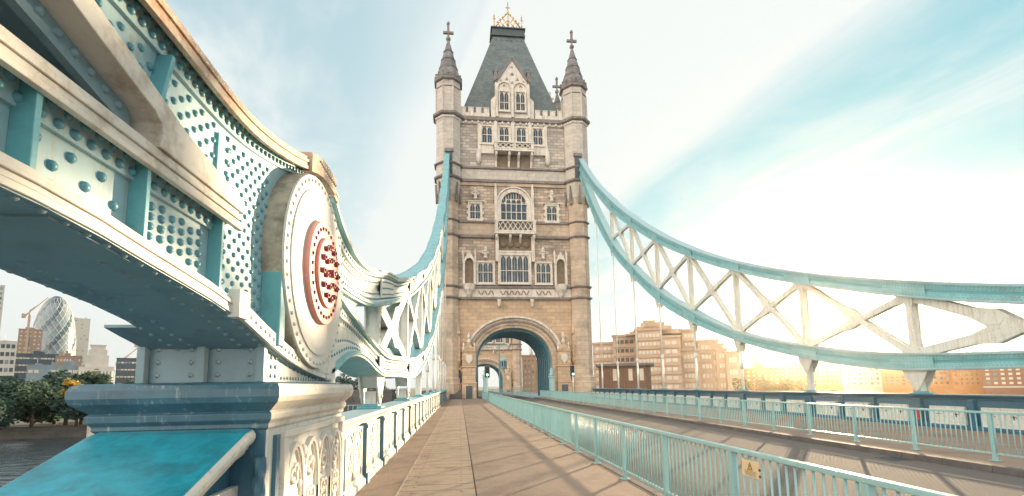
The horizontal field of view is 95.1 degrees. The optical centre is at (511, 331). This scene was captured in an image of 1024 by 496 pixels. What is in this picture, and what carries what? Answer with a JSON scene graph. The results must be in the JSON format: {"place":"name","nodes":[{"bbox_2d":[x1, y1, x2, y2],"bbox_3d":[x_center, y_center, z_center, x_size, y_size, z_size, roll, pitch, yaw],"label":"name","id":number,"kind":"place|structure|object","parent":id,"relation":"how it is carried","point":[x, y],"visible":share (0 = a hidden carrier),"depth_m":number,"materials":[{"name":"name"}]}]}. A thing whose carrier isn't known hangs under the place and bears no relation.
{"place":"outdoors","nodes":[
{"label":"outdoors","id":0,"kind":"place"},
{"bbox_2d":[0,429,255,495],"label":"bridge parapet","id":1,"kind":"structure","parent":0,"point":[175,463],"depth_m":2.86,"materials":[{"name":"blue paint"}]},
{"bbox_2d":[0,388,399,487],"bbox_3d":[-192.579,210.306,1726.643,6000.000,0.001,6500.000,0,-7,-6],"label":"river","id":2,"kind":"structure","parent":0,"point":[19,457],"depth_m":83.96,"materials":[{"name":"grey liquid"}]},
{"bbox_2d":[343,389,398,411],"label":"stone pier","id":3,"kind":"structure","parent":2,"relation":"in","point":[353,401],"depth_m":82.76,"materials":[{"name":"stone"}]},
{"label":"stone pier","id":4,"kind":"object","parent":2,"relation":"in","visible":0},
{"bbox_2d":[433,1,595,399],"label":"bridge tower","id":5,"kind":"structure","parent":4,"relation":"on","point":[511,138],"depth_m":64.86,"materials":[{"name":"stone"}]},
{"bbox_2d":[330,153,449,378],"bbox_3d":[-5.723,-11.884,34.629,0.820,31.389,55.076,0,-7,-6],"label":"suspension chain","id":6,"kind":"object","parent":5,"relation":"attached to","point":[359,350],"visible":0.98,"depth_m":11.97,"materials":[{"name":"paint"}]},
{"bbox_2d":[356,376,384,408],"bbox_3d":[-3.074,1.295,10.243,0.520,0.737,1.040,0,-7,-6],"label":"bridge hanger","id":7,"kind":"object","parent":6,"relation":"hanging from","point":[372,399],"visible":0.98,"depth_m":10.09,"materials":[{"name":"white paint"}]},
{"bbox_2d":[394,378,410,400],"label":"bridge hanger","id":8,"kind":"object","parent":6,"relation":"hanging from","point":[403,394],"visible":0.91,"depth_m":15.61,"materials":[{"name":"white paint"}]},
{"bbox_2d":[412,367,423,396],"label":"bridge hanger","id":9,"kind":"object","parent":6,"relation":"hanging from","point":[418,387],"visible":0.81,"depth_m":21.16,"materials":[{"name":"white paint"}]},
{"bbox_2d":[423,350,431,394],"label":"bridge hanger","id":10,"kind":"object","parent":6,"relation":"hanging from","point":[427,368],"visible":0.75,"depth_m":26.76,"materials":[{"name":"white paint"}]},
{"bbox_2d":[430,340,436,392],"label":"bridge hanger","id":11,"kind":"object","parent":6,"relation":"hanging from","point":[433,372],"visible":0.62,"depth_m":32.34,"materials":[{"name":"white paint"}]},
{"bbox_2d":[436,324,440,391],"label":"bridge hanger","id":12,"kind":"object","parent":6,"relation":"hanging from","point":[437,357],"visible":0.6,"depth_m":37.94,"materials":[{"name":"white paint"}]},
{"bbox_2d":[439,306,442,390],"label":"bridge hanger","id":13,"kind":"object","parent":6,"relation":"hanging from","point":[441,350],"visible":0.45,"depth_m":43.61,"materials":[{"name":"white paint"}]},
{"bbox_2d":[442,288,445,390],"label":"bridge hanger","id":14,"kind":"object","parent":6,"relation":"hanging from","point":[443,363],"visible":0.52,"depth_m":49.23,"materials":[{"name":"white paint"}]},
{"bbox_2d":[444,266,446,389],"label":"bridge hanger","id":15,"kind":"object","parent":6,"relation":"hanging from","point":[445,329],"visible":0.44,"depth_m":54.96,"materials":[{"name":"white paint"}]},
{"bbox_2d":[466,200,483,220],"bbox_3d":[-5.078,-16.651,64.548,2.430,2.900,0.580,0,-7,-6],"label":"window","id":16,"kind":"structure","parent":5,"relation":"in","point":[474,207],"depth_m":64.52,"materials":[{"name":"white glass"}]},
{"bbox_2d":[476,261,495,284],"bbox_3d":[-3.598,-8.025,63.736,2.650,3.330,0.540,0,-7,-6],"label":"window","id":17,"kind":"structure","parent":5,"relation":"in","point":[485,270],"depth_m":63.74,"materials":[{"name":"white glass"}]},
{"bbox_2d":[480,124,493,144],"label":"window","id":18,"kind":"structure","parent":5,"relation":"in","point":[486,131],"depth_m":65.82,"materials":[{"name":"white glass"}]},
{"bbox_2d":[497,125,510,143],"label":"window","id":19,"kind":"structure","parent":5,"relation":"in","point":[504,131],"depth_m":66.13,"materials":[{"name":"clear glass"}]},
{"bbox_2d":[498,90,510,112],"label":"window","id":20,"kind":"structure","parent":5,"relation":"in","point":[503,95],"depth_m":66.57,"materials":[{"name":"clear glass"}]},
{"bbox_2d":[494,183,533,219],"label":"great window","id":21,"kind":"structure","parent":5,"relation":"in","point":[512,203],"depth_m":65.18,"materials":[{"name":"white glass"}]},
{"bbox_2d":[498,253,531,284],"bbox_3d":[0.364,-8.612,64.013,4.670,4.430,0.540,0,-7,-6],"label":"window","id":22,"kind":"structure","parent":5,"relation":"in","point":[513,268],"depth_m":64.02,"materials":[{"name":"white glass"}]},
{"bbox_2d":[515,91,526,113],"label":"window","id":23,"kind":"structure","parent":5,"relation":"in","point":[520,96],"depth_m":66.83,"materials":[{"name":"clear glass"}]},
{"bbox_2d":[515,126,527,141],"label":"window","id":24,"kind":"structure","parent":5,"relation":"in","point":[521,132],"depth_m":66.40,"materials":[{"name":"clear glass"}]},
{"bbox_2d":[532,127,544,146],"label":"window","id":25,"kind":"structure","parent":5,"relation":"in","point":[538,133],"depth_m":66.64,"materials":[{"name":"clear glass"}]},
{"bbox_2d":[534,261,552,285],"bbox_3d":[4.338,-8.053,64.625,2.600,3.330,0.540,0,-7,-6],"label":"window","id":26,"kind":"structure","parent":5,"relation":"in","point":[543,272],"depth_m":64.61,"materials":[{"name":"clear glass"}]},
{"bbox_2d":[543,203,560,222],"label":"window","id":27,"kind":"structure","parent":5,"relation":"in","point":[551,214],"depth_m":65.71,"materials":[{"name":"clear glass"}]},
{"bbox_2d":[579,158,1023,370],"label":"suspension chain","id":28,"kind":"object","parent":5,"relation":"attached to","point":[1002,325],"visible":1,"depth_m":22.31,"materials":[{"name":"teal paint"}]},
{"bbox_2d":[594,220,604,388],"bbox_3d":[10.736,-3.798,57.504,0.520,21.332,0.800,0,-7,-6],"label":"bridge hanger","id":29,"kind":"object","parent":28,"relation":"hanging from","point":[599,310],"visible":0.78,"depth_m":57.32,"materials":[{"name":"white paint"}]},
{"bbox_2d":[610,250,621,388],"bbox_3d":[11.453,-1.576,51.686,0.520,15.578,0.800,0,-7,-6],"label":"bridge hanger","id":30,"kind":"object","parent":28,"relation":"hanging from","point":[616,324],"visible":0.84,"depth_m":51.52,"materials":[{"name":"white paint"}]},
{"bbox_2d":[630,275,640,388],"bbox_3d":[12.159,-0.128,45.956,0.520,11.383,0.800,0,-7,-6],"label":"bridge hanger","id":31,"kind":"object","parent":28,"relation":"hanging from","point":[633,279],"visible":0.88,"depth_m":45.87,"materials":[{"name":"white paint"}]},
{"bbox_2d":[655,300,667,389],"bbox_3d":[12.858,1.004,40.261,0.520,7.825,0.800,0,-7,-6],"label":"bridge hanger","id":32,"kind":"object","parent":28,"relation":"hanging from","point":[662,355],"visible":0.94,"depth_m":40.16,"materials":[{"name":"white paint"}]},
{"bbox_2d":[688,321,702,389],"bbox_3d":[13.551,1.696,34.617,0.520,5.151,0.800,0,-7,-6],"label":"bridge hanger","id":33,"kind":"object","parent":28,"relation":"hanging from","point":[693,327],"visible":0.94,"depth_m":34.59,"materials":[{"name":"white paint"}]},
{"bbox_2d":[733,340,749,390],"bbox_3d":[14.238,2.034,29.013,0.520,3.190,0.800,0,-7,-6],"label":"bridge hanger","id":34,"kind":"object","parent":28,"relation":"hanging from","point":[742,348],"visible":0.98,"depth_m":28.97,"materials":[{"name":"white paint"}]},
{"bbox_2d":[798,357,819,391],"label":"bridge hanger","id":35,"kind":"object","parent":28,"relation":"hanging from","point":[809,367],"visible":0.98,"depth_m":23.35,"materials":[{"name":"white paint"}]},
{"bbox_2d":[902,370,935,393],"bbox_3d":[15.599,1.883,17.900,0.520,0.934,1.040,0,-7,-6],"label":"bridge hanger","id":36,"kind":"object","parent":28,"relation":"hanging from","point":[920,382],"visible":0.98,"depth_m":17.77,"materials":[{"name":"white paint"}]},
{"bbox_2d":[0,388,435,427],"bbox_3d":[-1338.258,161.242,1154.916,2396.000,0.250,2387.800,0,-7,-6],"label":"bank ground","id":37,"kind":"structure","parent":0,"point":[22,424],"depth_m":118.73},
{"bbox_2d":[0,285,4,327],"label":"office tower","id":38,"kind":"structure","parent":37,"relation":"on","point":[2,288],"depth_m":408.98,"materials":[{"name":"white glass"}]},
{"bbox_2d":[0,383,13,397],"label":"tree","id":39,"kind":"object","parent":37,"relation":"on","point":[5,386],"visible":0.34,"depth_m":106.48,"materials":[{"name":"green plant"}]},
{"bbox_2d":[0,395,15,429],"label":"tree","id":40,"kind":"object","parent":37,"relation":"on","point":[5,406],"visible":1,"depth_m":98.09,"materials":[{"name":"green plant"}]},
{"bbox_2d":[0,334,17,376],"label":"office block","id":41,"kind":"structure","parent":37,"relation":"on","point":[8,349],"depth_m":258.78,"materials":[{"name":"white concrete"}]},
{"bbox_2d":[0,375,26,426],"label":"tree","id":42,"kind":"object","parent":37,"relation":"on","point":[13,381],"visible":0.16,"depth_m":111.60,"materials":[{"name":"green plant"}]},
{"bbox_2d":[16,326,42,353],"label":"office tower","id":43,"kind":"structure","parent":37,"relation":"on","point":[35,340],"depth_m":447.75,"materials":[{"name":"brown brick"}]},
{"bbox_2d":[21,297,48,352],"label":"tower crane","id":44,"kind":"object","parent":43,"relation":"on","point":[24,315],"visible":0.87,"depth_m":446.49,"materials":[{"name":"paint"}]},
{"bbox_2d":[0,379,61,427],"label":"tree","id":45,"kind":"object","parent":37,"relation":"on","point":[28,399],"visible":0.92,"depth_m":106.97,"materials":[{"name":"green plant"}]},
{"bbox_2d":[14,350,58,382],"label":"office block","id":46,"kind":"structure","parent":37,"relation":"on","point":[23,360],"depth_m":292.16,"materials":[{"name":"grey glass"}]},
{"bbox_2d":[0,426,86,439],"bbox_3d":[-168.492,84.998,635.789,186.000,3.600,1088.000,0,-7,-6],"label":"quay wall","id":47,"kind":"structure","parent":37,"relation":"on","point":[41,432],"depth_m":110.23,"materials":[{"name":"stone"}]},
{"bbox_2d":[86,426,93,437],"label":"quay turret","id":48,"kind":"object","parent":47,"relation":"on","point":[88,433],"depth_m":109.27,"materials":[{"name":"grey stone"}]},
{"bbox_2d":[33,296,75,355],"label":"curved glass tower","id":49,"kind":"structure","parent":37,"relation":"on","point":[54,321],"depth_m":565.21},
{"bbox_2d":[25,358,84,384],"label":"office block","id":50,"kind":"structure","parent":37,"relation":"on","point":[37,371],"depth_m":241.07,"materials":[{"name":"grey glass"}]},
{"bbox_2d":[31,368,88,423],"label":"tree","id":51,"kind":"object","parent":37,"relation":"on","point":[54,417],"visible":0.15,"depth_m":117.47,"materials":[{"name":"green plant"}]},
{"bbox_2d":[49,384,87,426],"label":"tree","id":52,"kind":"object","parent":37,"relation":"on","point":[72,413],"visible":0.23,"depth_m":107.21,"materials":[{"name":"green plant"}]},
{"bbox_2d":[55,350,81,364],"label":"office block","id":53,"kind":"structure","parent":37,"relation":"on","point":[60,360],"depth_m":290.76,"materials":[{"name":"brown brick"}]},
{"bbox_2d":[60,378,80,424],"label":"tree","id":54,"kind":"object","parent":37,"relation":"on","point":[68,382],"visible":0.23,"depth_m":113.94,"materials":[{"name":"yellow plant"}]},
{"bbox_2d":[74,317,90,364],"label":"office tower","id":55,"kind":"structure","parent":37,"relation":"on","point":[82,327],"depth_m":665.41,"materials":[{"name":"beige concrete"}]},
{"bbox_2d":[62,370,112,420],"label":"tree","id":56,"kind":"object","parent":37,"relation":"on","point":[89,377],"visible":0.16,"depth_m":129.35,"materials":[{"name":"green plant"}]},
{"bbox_2d":[77,344,114,381],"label":"monument tower","id":57,"kind":"structure","parent":37,"relation":"on","point":[97,358],"depth_m":248.31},
{"bbox_2d":[115,356,136,383],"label":"office block","id":58,"kind":"structure","parent":37,"relation":"on","point":[125,368],"depth_m":323.43,"materials":[{"name":"grey glass"}]},
{"bbox_2d":[122,379,145,383],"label":"tree","id":59,"kind":"object","parent":37,"relation":"on","point":[128,381],"visible":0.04,"depth_m":154.01,"materials":[{"name":"green plant"}]},
{"bbox_2d":[335,373,354,385],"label":"tree","id":60,"kind":"object","parent":37,"relation":"on","point":[340,379],"visible":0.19,"depth_m":178.02,"materials":[{"name":"green plant"}]},
{"bbox_2d":[348,378,372,389],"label":"tree","id":61,"kind":"object","parent":37,"relation":"on","point":[356,387],"visible":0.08,"depth_m":173.22,"materials":[{"name":"green plant"}]},
{"bbox_2d":[477,389,539,398],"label":"bridge deck","id":62,"kind":"structure","parent":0,"point":[530,395],"depth_m":98.61,"materials":[{"name":"paint"}]},
{"bbox_2d":[354,399,451,495],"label":"footway margin","id":63,"kind":"object","parent":62,"relation":"on","point":[388,478],"visible":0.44,"depth_m":10.06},
{"bbox_2d":[65,382,352,495],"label":"parapet pedestal","id":64,"kind":"object","parent":63,"relation":"on","point":[296,447],"visible":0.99,"depth_m":3.42,"materials":[{"name":"blue paint"}]},
{"bbox_2d":[0,0,338,383],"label":"chain link","id":65,"kind":"object","parent":64,"relation":"on","point":[148,159],"visible":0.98,"depth_m":2.45,"materials":[{"name":"paint"}]},
{"bbox_2d":[261,173,342,368],"bbox_3d":[-2.028,-0.603,4.847,0.413,1.970,1.970,0,-7,-6],"label":"pin joint","id":66,"kind":"object","parent":65,"relation":"attached to","point":[301,248],"visible":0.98,"depth_m":4.38,"materials":[{"name":"white paint"}]},
{"bbox_2d":[341,390,446,495],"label":"bridge parapet","id":67,"kind":"structure","parent":63,"relation":"on","point":[375,440],"depth_m":9.49,"materials":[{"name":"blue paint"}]},
{"bbox_2d":[395,400,451,495],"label":"footway edge line","id":68,"kind":"object","parent":62,"relation":"on","point":[416,459],"visible":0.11,"depth_m":10.00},
{"bbox_2d":[478,338,522,391],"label":"bridge tower","id":69,"kind":"structure","parent":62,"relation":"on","point":[511,376],"depth_m":136.16,"materials":[{"name":"stone"}]},
{"bbox_2d":[495,338,503,343],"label":"window","id":70,"kind":"structure","parent":69,"relation":"in","point":[497,341],"depth_m":136.90,"materials":[{"name":"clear glass"}]},
{"bbox_2d":[462,398,654,495],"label":"footway","id":71,"kind":"structure","parent":62,"relation":"on","point":[511,455],"depth_m":9.79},
{"bbox_2d":[462,403,476,495],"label":"footway joint","id":72,"kind":"object","parent":71,"relation":"on","point":[471,459],"visible":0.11,"depth_m":9.99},
{"bbox_2d":[485,366,489,401],"bbox_3d":[-2.482,5.237,47.227,0.520,3.650,0.460,0,-7,-6],"label":"traffic light","id":73,"kind":"object","parent":71,"relation":"on","point":[487,372],"visible":0.98,"depth_m":47.33,"materials":[{"name":"white paint"}]},
{"bbox_2d":[482,391,956,495],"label":"guard rail","id":74,"kind":"object","parent":71,"relation":"on","point":[543,417],"visible":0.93,"depth_m":6.51,"materials":[{"name":"metal"}]},
{"bbox_2d":[742,458,760,479],"bbox_3d":[2.334,1.338,4.573,0.016,0.160,0.298,0,-7,-6],"label":"warning sign","id":75,"kind":"object","parent":74,"relation":"attached to","point":[750,468],"visible":1,"depth_m":4.57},
{"bbox_2d":[485,400,663,495],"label":"kerb","id":76,"kind":"structure","parent":62,"relation":"on","point":[646,488],"depth_m":9.22,"materials":[{"name":"stone"}]},
{"bbox_2d":[534,397,1023,477],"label":"kerb","id":77,"kind":"structure","parent":62,"relation":"on","point":[1004,470],"depth_m":11.61,"materials":[{"name":"stone"}]},
{"bbox_2d":[537,397,1023,468],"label":"footway","id":78,"kind":"structure","parent":62,"relation":"on","point":[1010,461],"depth_m":14.51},
{"bbox_2d":[548,367,554,390],"bbox_3d":[5.213,6.610,61.498,0.840,3.900,0.840,0,-7,-6],"label":"gate post","id":79,"kind":"object","parent":78,"relation":"on","point":[551,374],"visible":0.6,"depth_m":61.25,"materials":[{"name":"metal"}]},
{"bbox_2d":[570,365,574,391],"bbox_3d":[6.487,5.365,49.630,0.520,3.650,0.460,0,-7,-6],"label":"traffic light","id":80,"kind":"object","parent":78,"relation":"on","point":[572,371],"visible":0.97,"depth_m":49.75,"materials":[{"name":"white paint"}]},
{"bbox_2d":[540,390,1023,461],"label":"guard rail","id":81,"kind":"object","parent":78,"relation":"on","point":[671,403],"visible":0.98,"depth_m":13.94,"materials":[{"name":"metal"}]},
{"bbox_2d":[591,388,1023,434],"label":"bridge parapet","id":82,"kind":"structure","parent":78,"relation":"on","point":[995,403],"depth_m":19.49,"materials":[{"name":"blue paint"}]},
{"bbox_2d":[0,0,1023,388],"label":"sky","id":83,"kind":"structure","parent":0,"point":[884,139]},
{"bbox_2d":[595,363,653,388],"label":"riverside pavilion","id":84,"kind":"structure","parent":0,"point":[627,375],"depth_m":91.93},
{"bbox_2d":[613,369,616,380],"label":"window","id":85,"kind":"structure","parent":84,"relation":"in","point":[614,370],"depth_m":92.37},
{"bbox_2d":[628,369,632,380],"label":"window","id":86,"kind":"structure","parent":84,"relation":"in","point":[629,370],"depth_m":91.68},
{"bbox_2d":[639,368,643,379],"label":"window","id":87,"kind":"structure","parent":84,"relation":"in","point":[641,371],"depth_m":91.21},
{"bbox_2d":[478,381,845,391],"bbox_3d":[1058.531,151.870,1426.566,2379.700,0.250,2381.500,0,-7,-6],"label":"bank ground","id":88,"kind":"structure","parent":0,"point":[844,387],"depth_m":1087.15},
{"bbox_2d":[521,348,536,392],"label":"apartment building","id":89,"kind":"structure","parent":88,"relation":"on","point":[529,373],"depth_m":149.36,"materials":[{"name":"concrete"}]},
{"bbox_2d":[592,320,741,390],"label":"hotel building","id":90,"kind":"structure","parent":88,"relation":"on","point":[718,366],"depth_m":181.01,"materials":[{"name":"concrete"}]},
{"bbox_2d":[731,377,753,390],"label":"tree","id":91,"kind":"object","parent":88,"relation":"on","point":[748,386],"visible":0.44,"depth_m":151.52,"materials":[{"name":"yellow plant"}]},
{"bbox_2d":[750,347,759,367],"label":"tower block","id":92,"kind":"structure","parent":88,"relation":"on","point":[754,356],"depth_m":372.73,"materials":[{"name":"concrete"}]},
{"bbox_2d":[751,374,778,390],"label":"tree","id":93,"kind":"object","parent":88,"relation":"on","point":[766,386],"visible":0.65,"depth_m":143.75,"materials":[{"name":"yellow plant"}]},
{"bbox_2d":[744,362,786,390],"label":"brick building","id":94,"kind":"structure","parent":88,"relation":"on","point":[773,374],"depth_m":227.97,"materials":[{"name":"beige brick"}]},
{"bbox_2d":[759,349,793,378],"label":"tower block","id":95,"kind":"structure","parent":88,"relation":"on","point":[767,358],"depth_m":383.84,"materials":[{"name":"beige glass"}]},
{"bbox_2d":[772,375,794,390],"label":"tree","id":96,"kind":"object","parent":88,"relation":"on","point":[786,387],"visible":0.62,"depth_m":143.55,"materials":[{"name":"yellow plant"}]},
{"bbox_2d":[794,375,817,391],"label":"tree","id":97,"kind":"object","parent":88,"relation":"on","point":[802,383],"visible":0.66,"depth_m":144.95,"materials":[{"name":"yellow plant"}]},
{"bbox_2d":[786,360,843,391],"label":"brick warehouse","id":98,"kind":"structure","parent":88,"relation":"on","point":[828,377],"depth_m":199.19,"materials":[{"name":"brown brick"}]},
{"bbox_2d":[843,365,882,392],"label":"gabled warehouse","id":99,"kind":"structure","parent":88,"relation":"on","point":[863,380],"depth_m":163.48,"materials":[{"name":"beige brick"}]},
{"bbox_2d":[881,369,908,392],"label":"brick warehouse","id":100,"kind":"structure","parent":88,"relation":"on","point":[894,381],"depth_m":154.40,"materials":[{"name":"orange brick"}]},
{"bbox_2d":[908,382,931,391],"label":"brick warehouse","id":101,"kind":"structure","parent":88,"relation":"on","point":[911,389],"depth_m":151.36,"materials":[{"name":"orange brick"}]},
{"bbox_2d":[932,370,953,393],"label":"brick warehouse","id":102,"kind":"structure","parent":88,"relation":"on","point":[942,383],"depth_m":143.04,"materials":[{"name":"orange brick"}]},
{"bbox_2d":[951,370,983,393],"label":"brick warehouse","id":103,"kind":"structure","parent":88,"relation":"on","point":[967,381],"depth_m":135.79,"materials":[{"name":"orange brick"}]},
{"bbox_2d":[478,389,1023,495],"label":"road","id":104,"kind":"structure","parent":0,"point":[957,481],"depth_m":9.80,"materials":[{"name":"asphalt"}]},
{"bbox_2d":[482,369,486,391],"bbox_3d":[-3.438,6.698,61.029,0.840,3.900,0.840,0,-7,-6],"label":"gate post","id":105,"kind":"object","parent":104,"relation":"on","point":[484,384],"visible":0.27,"depth_m":60.73,"materials":[{"name":"paint"}]},
{"bbox_2d":[499,344,507,393],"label":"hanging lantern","id":106,"kind":"object","parent":104,"relation":"on","point":[503,360],"visible":1,"depth_m":89.86,"materials":[{"name":"paint"}]},
{"bbox_2d":[482,389,529,394],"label":"guard rail","id":107,"kind":"object","parent":104,"relation":"on","point":[510,391],"visible":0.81,"depth_m":83.79,"materials":[{"name":"metal"}]},
{"bbox_2d":[557,416,612,428],"bbox_3d":[2.845,4.278,22.358,2.200,0.004,7.500,0,-7,-6],"label":"road patch","id":108,"kind":"object","parent":104,"relation":"on","point":[586,424],"visible":0.07,"depth_m":20.36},
{"bbox_2d":[875,457,910,460],"bbox_3d":[8.528,2.829,10.474,0.460,0.013,0.450,0,-7,-6],"label":"drain grating","id":109,"kind":"object","parent":104,"relation":"on","point":[893,458],"visible":1,"depth_m":10.44,"materials":[{"name":"metal"}]},
{"bbox_2d":[981,368,1023,394],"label":"apartment building","id":110,"kind":"structure","parent":0,"point":[1003,381],"depth_m":127.30,"materials":[{"name":"brown brick"}]},
{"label":"footway bed","id":111,"kind":"structure","parent":0,"visible":0},
{"bbox_2d":[397,399,475,495],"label":"footway slabs","id":112,"kind":"structure","parent":111,"relation":"on","point":[445,471],"depth_m":9.98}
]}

